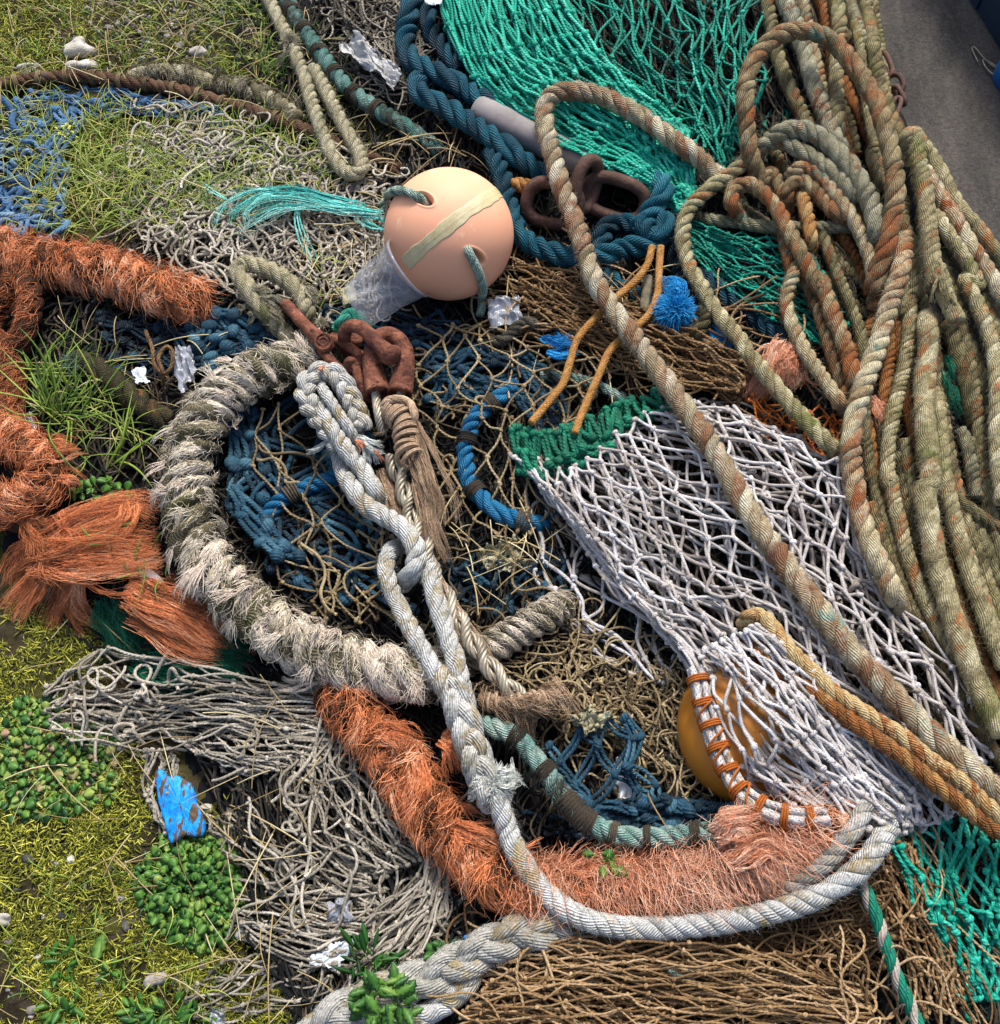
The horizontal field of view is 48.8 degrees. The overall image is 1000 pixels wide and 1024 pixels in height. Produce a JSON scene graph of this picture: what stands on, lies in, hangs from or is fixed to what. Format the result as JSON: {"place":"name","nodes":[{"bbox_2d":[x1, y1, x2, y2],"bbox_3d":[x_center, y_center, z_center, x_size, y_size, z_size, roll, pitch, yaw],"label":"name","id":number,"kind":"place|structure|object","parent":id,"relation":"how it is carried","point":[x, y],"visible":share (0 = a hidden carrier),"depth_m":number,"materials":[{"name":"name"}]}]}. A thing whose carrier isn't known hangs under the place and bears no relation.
{"place":"outdoors","nodes":[
{"label":"outdoors","id":0,"kind":"place"},
{"bbox_2d":[0,0,305,1023],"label":"ground","id":1,"kind":"structure","parent":0,"point":[12,638],"depth_m":2.08,"materials":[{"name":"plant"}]},
{"bbox_2d":[0,95,84,239],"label":"fishing net","id":2,"kind":"object","parent":1,"relation":"on","point":[14,191],"visible":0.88,"depth_m":2.54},
{"bbox_2d":[0,694,121,824],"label":"weed","id":3,"kind":"object","parent":1,"relation":"on","point":[11,765],"visible":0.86,"depth_m":1.99,"materials":[{"name":"green plant"}]},
{"bbox_2d":[0,217,226,416],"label":"shaggy rope","id":4,"kind":"object","parent":1,"relation":"on","point":[29,264],"visible":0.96,"depth_m":2.29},
{"bbox_2d":[23,85,231,127],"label":"fishing net","id":5,"kind":"object","parent":1,"relation":"on","point":[143,101],"visible":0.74,"depth_m":2.62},
{"bbox_2d":[115,990,217,1023],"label":"weed","id":6,"kind":"object","parent":1,"relation":"on","point":[183,1013],"visible":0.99,"depth_m":1.82,"materials":[{"name":"green plant"}]},
{"bbox_2d":[130,833,247,956],"bbox_3d":[-0.537,0.653,1.901,0.213,0.037,0.212,0,66,0],"label":"weed","id":7,"kind":"object","parent":1,"relation":"on","point":[202,866],"visible":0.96,"depth_m":1.90,"materials":[{"name":"green plant"}]},
{"bbox_2d":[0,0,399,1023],"bbox_3d":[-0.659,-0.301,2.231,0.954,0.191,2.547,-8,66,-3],"label":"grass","id":8,"kind":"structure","parent":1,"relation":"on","point":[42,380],"depth_m":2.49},
{"bbox_2d":[0,67,402,174],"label":"rope","id":9,"kind":"object","parent":1,"relation":"on","point":[146,84],"visible":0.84,"depth_m":2.63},
{"bbox_2d":[0,0,419,1023],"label":"moss","id":10,"kind":"object","parent":1,"relation":"on","point":[32,938],"visible":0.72,"depth_m":1.94,"materials":[{"name":"plant"}]},
{"bbox_2d":[0,487,175,637],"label":"frayed rope end","id":11,"kind":"object","parent":10,"relation":"on","point":[55,548],"visible":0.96,"depth_m":2.08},
{"bbox_2d":[127,57,305,122],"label":"frayed rope","id":12,"kind":"object","parent":1,"relation":"on","point":[244,87],"visible":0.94,"depth_m":2.62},
{"bbox_2d":[41,98,411,510],"bbox_3d":[-0.602,-0.481,2.374,0.839,0.109,0.987,16,67,7],"label":"fishing net","id":13,"kind":"object","parent":1,"relation":"on","point":[284,236],"visible":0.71,"depth_m":2.42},
{"bbox_2d":[204,184,384,274],"bbox_3d":[-0.471,-0.618,2.374,0.438,0.068,0.212,16,67,7],"label":"frayed rope end","id":14,"kind":"object","parent":13,"relation":"on","point":[329,201],"visible":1,"depth_m":2.39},
{"bbox_2d":[43,645,471,1023],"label":"fishing net","id":15,"kind":"object","parent":1,"relation":"on","point":[426,890],"visible":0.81,"depth_m":1.91,"materials":[{"name":"fabric"}]},
{"bbox_2d":[155,769,205,843],"bbox_3d":[-0.568,0.515,1.954,0.070,0.022,0.144,-21,68,-9],"label":"painted wood","id":16,"kind":"object","parent":15,"relation":"on","point":[182,816],"visible":1,"depth_m":1.94,"materials":[{"name":"blue paint"}]},
{"bbox_2d":[333,921,409,984],"bbox_3d":[-0.207,0.722,1.777,0.124,0.046,0.118,0,66,0],"label":"weed","id":17,"kind":"object","parent":15,"relation":"on","point":[361,940],"visible":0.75,"depth_m":1.78,"materials":[{"name":"green plant"}]},
{"bbox_2d":[309,678,884,950],"bbox_3d":[0.103,0.514,1.792,0.976,0.296,0.386,13,67,6],"label":"shaggy rope","id":18,"kind":"object","parent":15,"relation":"on","point":[727,870],"visible":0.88,"depth_m":1.75,"materials":[{"name":"fabric"}]},
{"bbox_2d":[479,711,739,851],"bbox_3d":[0.154,0.466,1.812,0.493,0.107,0.134,22,68,10],"label":"rope","id":19,"kind":"object","parent":18,"relation":"on","point":[578,812],"visible":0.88,"depth_m":1.79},
{"bbox_2d":[750,784,880,903],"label":"rope","id":20,"kind":"object","parent":18,"relation":"on","point":[832,856],"visible":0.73,"depth_m":1.69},
{"bbox_2d":[0,0,999,1023],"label":"tangled netting","id":21,"kind":"object","parent":1,"relation":"on","point":[429,720],"visible":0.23,"depth_m":2.13,"materials":[{"name":"fabric"}]},
{"bbox_2d":[0,395,87,533],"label":"shaggy rope","id":22,"kind":"object","parent":21,"relation":"on","point":[33,456],"visible":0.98,"depth_m":2.11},
{"bbox_2d":[67,348,173,429],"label":"rope","id":23,"kind":"object","parent":21,"relation":"on","point":[159,418],"visible":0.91,"depth_m":2.22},
{"bbox_2d":[87,590,254,701],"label":"frayed fibres","id":24,"kind":"object","parent":21,"relation":"on","point":[111,624],"visible":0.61,"depth_m":2.04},
{"bbox_2d":[119,571,254,665],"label":"frayed fibres","id":25,"kind":"object","parent":21,"relation":"on","point":[167,616],"visible":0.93,"depth_m":2.02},
{"bbox_2d":[94,303,525,387],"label":"fishing net","id":26,"kind":"object","parent":21,"relation":"on","point":[246,338],"visible":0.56,"depth_m":2.28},
{"bbox_2d":[226,252,321,340],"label":"rope","id":27,"kind":"object","parent":26,"relation":"on","point":[253,296],"visible":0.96,"depth_m":2.25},
{"bbox_2d":[143,330,478,710],"bbox_3d":[-0.392,0.044,2.056,0.467,0.156,0.839,-20,68,-9],"label":"shaggy rope","id":28,"kind":"object","parent":21,"relation":"on","point":[240,604],"visible":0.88,"depth_m":2.00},
{"bbox_2d":[262,0,372,181],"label":"rope","id":29,"kind":"object","parent":21,"relation":"on","point":[307,76],"visible":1,"depth_m":2.52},
{"bbox_2d":[224,394,419,614],"bbox_3d":[-0.368,-0.013,2.136,0.330,0.062,0.527,-12,67,-5],"label":"fishing net","id":30,"kind":"object","parent":21,"relation":"on","point":[278,548],"visible":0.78,"depth_m":2.13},
{"bbox_2d":[245,461,369,535],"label":"rope","id":31,"kind":"object","parent":30,"relation":"on","point":[288,494],"visible":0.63,"depth_m":2.13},
{"bbox_2d":[250,402,426,628],"bbox_3d":[-0.330,0.009,2.117,0.243,0.052,0.542,-16,67,-7],"label":"fishing net","id":32,"kind":"object","parent":30,"relation":"on","point":[333,596],"visible":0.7,"depth_m":2.09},
{"bbox_2d":[279,0,446,159],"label":"rope","id":33,"kind":"object","parent":21,"relation":"on","point":[355,95],"visible":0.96,"depth_m":2.55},
{"bbox_2d":[300,0,461,110],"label":"fishing net","id":34,"kind":"object","parent":21,"relation":"on","point":[381,40],"visible":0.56,"depth_m":2.64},
{"bbox_2d":[338,30,404,90],"bbox_3d":[-0.299,-1.050,2.561,0.068,0.044,0.208,-39,72,-16],"label":"wrapper","id":35,"kind":"object","parent":34,"relation":"on","point":[362,52],"visible":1,"depth_m":2.56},
{"bbox_2d":[394,0,495,106],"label":"rope","id":36,"kind":"object","parent":34,"relation":"on","point":[440,74],"visible":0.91,"depth_m":2.52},
{"bbox_2d":[405,70,546,178],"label":"rope","id":37,"kind":"object","parent":34,"relation":"on","point":[453,112],"visible":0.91,"depth_m":2.43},
{"bbox_2d":[297,909,588,1023],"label":"braided rope","id":38,"kind":"object","parent":21,"relation":"on","point":[470,960],"visible":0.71,"depth_m":1.72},
{"bbox_2d":[347,964,423,1023],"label":"weed","id":39,"kind":"object","parent":38,"relation":"on","point":[366,1006],"visible":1,"depth_m":1.68,"materials":[{"name":"green plant"}]},
{"bbox_2d":[418,0,467,73],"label":"rope","id":40,"kind":"object","parent":21,"relation":"on","point":[433,38],"visible":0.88,"depth_m":2.58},
{"bbox_2d":[379,167,513,317],"bbox_3d":[-0.141,-0.582,2.271,0.343,0.266,0.266,19,67,8],"label":"buoy","id":41,"kind":"object","parent":21,"relation":"on","point":[448,233],"visible":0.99,"depth_m":2.17,"materials":[{"name":"plastic"}]},
{"bbox_2d":[371,391,581,743],"bbox_3d":[-0.104,0.071,1.995,0.182,0.103,0.770,-25,68,-10],"label":"rope","id":42,"kind":"object","parent":21,"relation":"on","point":[515,699],"visible":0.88,"depth_m":2.01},
{"bbox_2d":[362,326,414,399],"bbox_3d":[-0.217,-0.292,2.146,0.104,0.057,0.148,0,66,0],"label":"thimble","id":43,"kind":"object","parent":42,"relation":"attached to","point":[401,378],"visible":0.8,"depth_m":2.12,"materials":[{"name":"metal"}]},
{"bbox_2d":[338,319,401,364],"bbox_3d":[-0.253,-0.327,2.144,0.153,0.084,0.048,37,71,15],"label":"shackle","id":44,"kind":"object","parent":43,"relation":"attached to","point":[386,352],"visible":1,"depth_m":2.11,"materials":[{"name":"metal"}]},
{"bbox_2d":[410,339,571,616],"bbox_3d":[-0.021,-0.076,2.136,0.327,0.064,0.616,0,66,0],"label":"fishing net","id":45,"kind":"object","parent":21,"relation":"on","point":[489,359],"visible":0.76,"depth_m":2.20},
{"bbox_2d":[453,378,550,533],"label":"rope","id":46,"kind":"object","parent":21,"relation":"on","point":[477,493],"visible":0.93,"depth_m":2.11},
{"bbox_2d":[482,146,521,217],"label":"rope","id":47,"kind":"object","parent":21,"relation":"on","point":[497,166],"visible":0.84,"depth_m":2.37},
{"bbox_2d":[510,203,675,267],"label":"rope","id":48,"kind":"object","parent":47,"relation":"on","point":[658,229],"visible":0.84,"depth_m":2.28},
{"bbox_2d":[411,295,625,591],"bbox_3d":[-0.008,-0.181,2.167,0.448,0.095,0.672,14,67,6],"label":"fishing net","id":49,"kind":"object","parent":21,"relation":"on","point":[505,415],"visible":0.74,"depth_m":2.17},
{"bbox_2d":[528,244,655,425],"bbox_3d":[0.179,-0.359,2.188,0.058,0.039,0.489,31,70,13],"label":"cord","id":50,"kind":"object","parent":49,"relation":"on","point":[595,318],"visible":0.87,"depth_m":2.17,"materials":[{"name":"fabric"}]},
{"bbox_2d":[460,585,577,676],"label":"rope","id":51,"kind":"object","parent":21,"relation":"on","point":[521,627],"visible":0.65,"depth_m":1.96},
{"bbox_2d":[471,96,591,177],"bbox_3d":[0.074,-0.828,2.435,0.313,0.077,0.069,32,70,13],"label":"float","id":52,"kind":"object","parent":21,"relation":"on","point":[518,127],"visible":0.56,"depth_m":2.42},
{"bbox_2d":[427,591,735,814],"bbox_3d":[0.193,0.313,1.931,0.412,0.125,0.681,-41,72,-16],"label":"fishing net","id":53,"kind":"object","parent":21,"relation":"on","point":[629,693],"visible":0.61,"depth_m":1.94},
{"bbox_2d":[520,153,650,231],"bbox_3d":[0.184,-0.683,2.342,0.282,0.128,0.135,0,66,0],"label":"chain","id":54,"kind":"object","parent":21,"relation":"on","point":[587,190],"visible":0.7,"depth_m":2.34,"materials":[{"name":"metal"}]},
{"bbox_2d":[293,361,901,944],"bbox_3d":[-0.015,0.256,1.889,1.354,0.188,0.478,41,72,16],"label":"braided rope","id":55,"kind":"object","parent":21,"relation":"on","point":[345,441],"visible":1,"depth_m":1.83,"materials":[{"name":"fabric"}]},
{"bbox_2d":[412,224,816,414],"bbox_3d":[0.174,-0.397,2.226,0.961,0.140,0.480,28,69,12],"label":"fishing net","id":56,"kind":"object","parent":21,"relation":"on","point":[728,381],"visible":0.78,"depth_m":2.21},
{"bbox_2d":[571,244,664,434],"bbox_3d":[0.249,-0.338,2.174,0.062,0.043,0.471,24,68,10],"label":"cord","id":57,"kind":"object","parent":56,"relation":"on","point":[616,343],"visible":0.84,"depth_m":2.16,"materials":[{"name":"fabric"}]},
{"bbox_2d":[650,276,698,332],"bbox_3d":[0.352,-0.407,2.197,0.103,0.086,0.123,17,67,7],"label":"frayed rope end","id":58,"kind":"object","parent":56,"relation":"on","point":[674,307],"visible":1,"depth_m":2.17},
{"bbox_2d":[521,712,739,849],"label":"fishing net","id":59,"kind":"object","parent":21,"relation":"on","point":[639,811],"visible":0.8,"depth_m":1.85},
{"bbox_2d":[439,0,825,215],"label":"fishing net","id":60,"kind":"object","parent":21,"relation":"on","point":[616,143],"visible":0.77,"depth_m":2.44,"materials":[{"name":"fabric"}]},
{"bbox_2d":[665,224,744,365],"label":"rope","id":61,"kind":"object","parent":21,"relation":"on","point":[671,254],"visible":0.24,"depth_m":2.29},
{"bbox_2d":[671,152,839,463],"bbox_3d":[0.485,-0.426,2.168,0.224,0.105,0.768,-7,66,-3],"label":"rope","id":62,"kind":"object","parent":61,"relation":"on","point":[810,426],"visible":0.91,"depth_m":2.15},
{"bbox_2d":[425,793,999,1023],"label":"fishing net","id":63,"kind":"object","parent":21,"relation":"on","point":[721,992],"visible":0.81,"depth_m":1.70,"materials":[{"name":"fabric"}]},
{"bbox_2d":[856,880,928,1023],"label":"rope","id":64,"kind":"object","parent":63,"relation":"on","point":[891,960],"visible":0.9,"depth_m":1.67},
{"bbox_2d":[698,266,791,344],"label":"rope","id":65,"kind":"object","parent":21,"relation":"on","point":[763,325],"visible":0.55,"depth_m":2.20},
{"bbox_2d":[508,387,993,838],"bbox_3d":[0.408,0.146,1.939,0.604,0.223,0.958,-19,67,-8],"label":"fishing net","id":66,"kind":"object","parent":21,"relation":"on","point":[847,767],"visible":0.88,"depth_m":1.92,"materials":[{"name":"fabric"}]},
{"bbox_2d":[677,655,831,801],"bbox_3d":[0.436,0.374,1.890,0.264,0.200,0.264,0,66,0],"label":"buoy","id":67,"kind":"object","parent":66,"relation":"on","point":[694,753],"visible":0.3,"depth_m":1.82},
{"bbox_2d":[734,621,999,845],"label":"rope","id":68,"kind":"object","parent":66,"relation":"on","point":[936,784],"visible":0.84,"depth_m":1.72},
{"bbox_2d":[735,607,999,824],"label":"rope","id":69,"kind":"object","parent":66,"relation":"on","point":[947,771],"visible":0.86,"depth_m":1.74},
{"bbox_2d":[834,229,919,618],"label":"rope","id":70,"kind":"object","parent":66,"relation":"on","point":[886,577],"visible":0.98,"depth_m":1.98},
{"bbox_2d":[676,218,850,347],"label":"fishing net","id":71,"kind":"object","parent":21,"relation":"on","point":[702,235],"visible":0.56,"depth_m":2.26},
{"bbox_2d":[530,77,999,805],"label":"rope","id":72,"kind":"object","parent":21,"relation":"on","point":[884,685],"visible":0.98,"depth_m":2.02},
{"bbox_2d":[695,209,851,236],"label":"rope","id":73,"kind":"object","parent":21,"relation":"on","point":[759,225],"visible":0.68,"depth_m":2.27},
{"bbox_2d":[723,174,859,389],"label":"rope","id":74,"kind":"object","parent":73,"relation":"on","point":[818,282],"visible":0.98,"depth_m":2.16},
{"bbox_2d":[773,230,849,399],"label":"rope","id":75,"kind":"object","parent":73,"relation":"on","point":[828,345],"visible":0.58,"depth_m":2.12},
{"bbox_2d":[739,333,822,408],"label":"frayed fibres","id":76,"kind":"object","parent":21,"relation":"on","point":[786,363],"visible":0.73,"depth_m":2.11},
{"bbox_2d":[764,166,797,217],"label":"rope","id":77,"kind":"object","parent":21,"relation":"on","point":[774,179],"visible":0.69,"depth_m":2.29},
{"bbox_2d":[779,174,845,225],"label":"rope","id":78,"kind":"object","parent":77,"relation":"on","point":[822,200],"visible":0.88,"depth_m":2.26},
{"bbox_2d":[760,0,814,148],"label":"rope","id":79,"kind":"object","parent":21,"relation":"on","point":[791,92],"visible":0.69,"depth_m":2.40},
{"bbox_2d":[747,392,842,457],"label":"fishing net","id":80,"kind":"object","parent":21,"relation":"on","point":[790,427],"visible":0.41,"depth_m":2.08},
{"bbox_2d":[757,131,861,215],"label":"rope","id":81,"kind":"object","parent":21,"relation":"on","point":[796,148],"visible":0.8,"depth_m":2.26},
{"bbox_2d":[776,265,847,418],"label":"rope","id":82,"kind":"object","parent":21,"relation":"on","point":[836,397],"visible":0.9,"depth_m":2.10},
{"bbox_2d":[735,18,906,311],"bbox_3d":[0.648,-0.713,2.255,0.315,0.171,0.674,0,66,0],"label":"rope","id":83,"kind":"object","parent":21,"relation":"on","point":[846,56],"visible":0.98,"depth_m":2.27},
{"bbox_2d":[760,117,883,248],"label":"rope","id":84,"kind":"object","parent":21,"relation":"on","point":[838,154],"visible":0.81,"depth_m":2.23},
{"bbox_2d":[783,159,889,284],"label":"rope","id":85,"kind":"object","parent":21,"relation":"on","point":[855,223],"visible":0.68,"depth_m":2.21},
{"bbox_2d":[826,0,849,136],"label":"rope","id":86,"kind":"object","parent":21,"relation":"on","point":[835,80],"visible":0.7,"depth_m":2.38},
{"bbox_2d":[812,0,866,225],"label":"rope","id":87,"kind":"object","parent":21,"relation":"on","point":[824,15],"visible":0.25,"depth_m":2.46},
{"bbox_2d":[775,0,854,148],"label":"rope","id":88,"kind":"object","parent":87,"relation":"on","point":[817,94],"visible":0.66,"depth_m":2.38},
{"bbox_2d":[817,229,870,361],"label":"rope","id":89,"kind":"object","parent":21,"relation":"on","point":[851,307],"visible":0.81,"depth_m":2.18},
{"bbox_2d":[860,337,909,585],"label":"rope","id":90,"kind":"object","parent":21,"relation":"on","point":[875,493],"visible":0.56,"depth_m":2.02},
{"bbox_2d":[876,328,898,422],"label":"rope","id":91,"kind":"object","parent":21,"relation":"on","point":[885,377],"visible":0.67,"depth_m":2.12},
{"bbox_2d":[890,308,999,699],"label":"rope","id":92,"kind":"object","parent":91,"relation":"on","point":[908,420],"visible":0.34,"depth_m":1.94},
{"bbox_2d":[900,195,925,298],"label":"rope","id":93,"kind":"object","parent":21,"relation":"on","point":[915,282],"visible":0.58,"depth_m":2.17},
{"bbox_2d":[898,126,968,326],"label":"rope","id":94,"kind":"object","parent":93,"relation":"on","point":[912,144],"visible":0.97,"depth_m":2.15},
{"bbox_2d":[875,245,965,688],"bbox_3d":[0.767,-0.088,2.011,0.166,0.057,1.003,0,66,0],"label":"rope","id":95,"kind":"object","parent":21,"relation":"on","point":[895,503],"visible":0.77,"depth_m":1.99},
{"bbox_2d":[863,806,999,1023],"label":"fishing net","id":96,"kind":"object","parent":21,"relation":"on","point":[911,853],"visible":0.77,"depth_m":1.71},
{"bbox_2d":[868,501,999,773],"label":"rope","id":97,"kind":"object","parent":21,"relation":"on","point":[990,743],"visible":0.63,"depth_m":1.88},
{"bbox_2d":[891,816,999,1023],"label":"fishing net","id":98,"kind":"object","parent":21,"relation":"on","point":[946,905],"visible":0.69,"depth_m":1.74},
{"bbox_2d":[908,172,999,342],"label":"rope","id":99,"kind":"object","parent":21,"relation":"on","point":[993,311],"visible":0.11,"depth_m":2.14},
{"bbox_2d":[936,206,999,505],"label":"rope","id":100,"kind":"object","parent":99,"relation":"on","point":[971,283],"visible":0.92,"depth_m":2.10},
{"bbox_2d":[915,124,999,271],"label":"rope","id":101,"kind":"object","parent":21,"relation":"on","point":[990,244],"visible":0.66,"depth_m":2.21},
{"bbox_2d":[927,164,999,309],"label":"rope","id":102,"kind":"object","parent":101,"relation":"on","point":[946,203],"visible":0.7,"depth_m":2.17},
{"bbox_2d":[917,217,999,576],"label":"rope","id":103,"kind":"object","parent":21,"relation":"on","point":[976,412],"visible":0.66,"depth_m":2.06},
{"bbox_2d":[917,272,999,619],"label":"rope","id":104,"kind":"object","parent":21,"relation":"on","point":[986,570],"visible":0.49,"depth_m":1.97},
{"bbox_2d":[907,306,999,739],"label":"rope","id":105,"kind":"object","parent":104,"relation":"on","point":[959,636],"visible":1,"depth_m":1.91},
{"bbox_2d":[935,386,999,670],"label":"rope","id":106,"kind":"object","parent":104,"relation":"on","point":[973,585],"visible":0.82,"depth_m":1.92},
{"bbox_2d":[940,320,989,461],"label":"rope","id":107,"kind":"object","parent":21,"relation":"on","point":[954,345],"visible":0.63,"depth_m":2.11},
{"bbox_2d":[953,426,984,500],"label":"rope","id":108,"kind":"object","parent":21,"relation":"on","point":[971,473],"visible":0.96,"depth_m":2.02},
{"bbox_2d":[0,0,684,1023],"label":"dry grass","id":109,"kind":"structure","parent":0,"point":[450,148],"depth_m":2.29,"materials":[{"name":"plant"}]},
{"bbox_2d":[343,356,370,402],"bbox_3d":[-0.281,-0.257,2.151,0.035,0.048,0.094,-20,68,-9],"label":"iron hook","id":110,"kind":"object","parent":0,"point":[352,363],"visible":0.74,"depth_m":2.14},
{"bbox_2d":[280,299,362,374],"bbox_3d":[-0.365,-0.350,2.200,0.247,0.072,0.067,39,72,16],"label":"swivel","id":111,"kind":"object","parent":110,"relation":"attached to","point":[322,342],"visible":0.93,"depth_m":2.17,"materials":[{"name":"metal"}]},
{"bbox_2d":[843,0,866,47],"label":"rope","id":112,"kind":"object","parent":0,"point":[859,16],"visible":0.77,"depth_m":2.48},
{"bbox_2d":[844,0,909,317],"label":"rope","id":113,"kind":"object","parent":112,"relation":"on","point":[858,40],"visible":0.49,"depth_m":2.36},
{"bbox_2d":[844,0,999,259],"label":"tarmac","id":114,"kind":"structure","parent":0,"point":[952,94],"depth_m":2.66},
{"bbox_2d":[857,0,905,134],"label":"rope","id":115,"kind":"object","parent":114,"relation":"on","point":[873,44],"visible":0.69,"depth_m":2.38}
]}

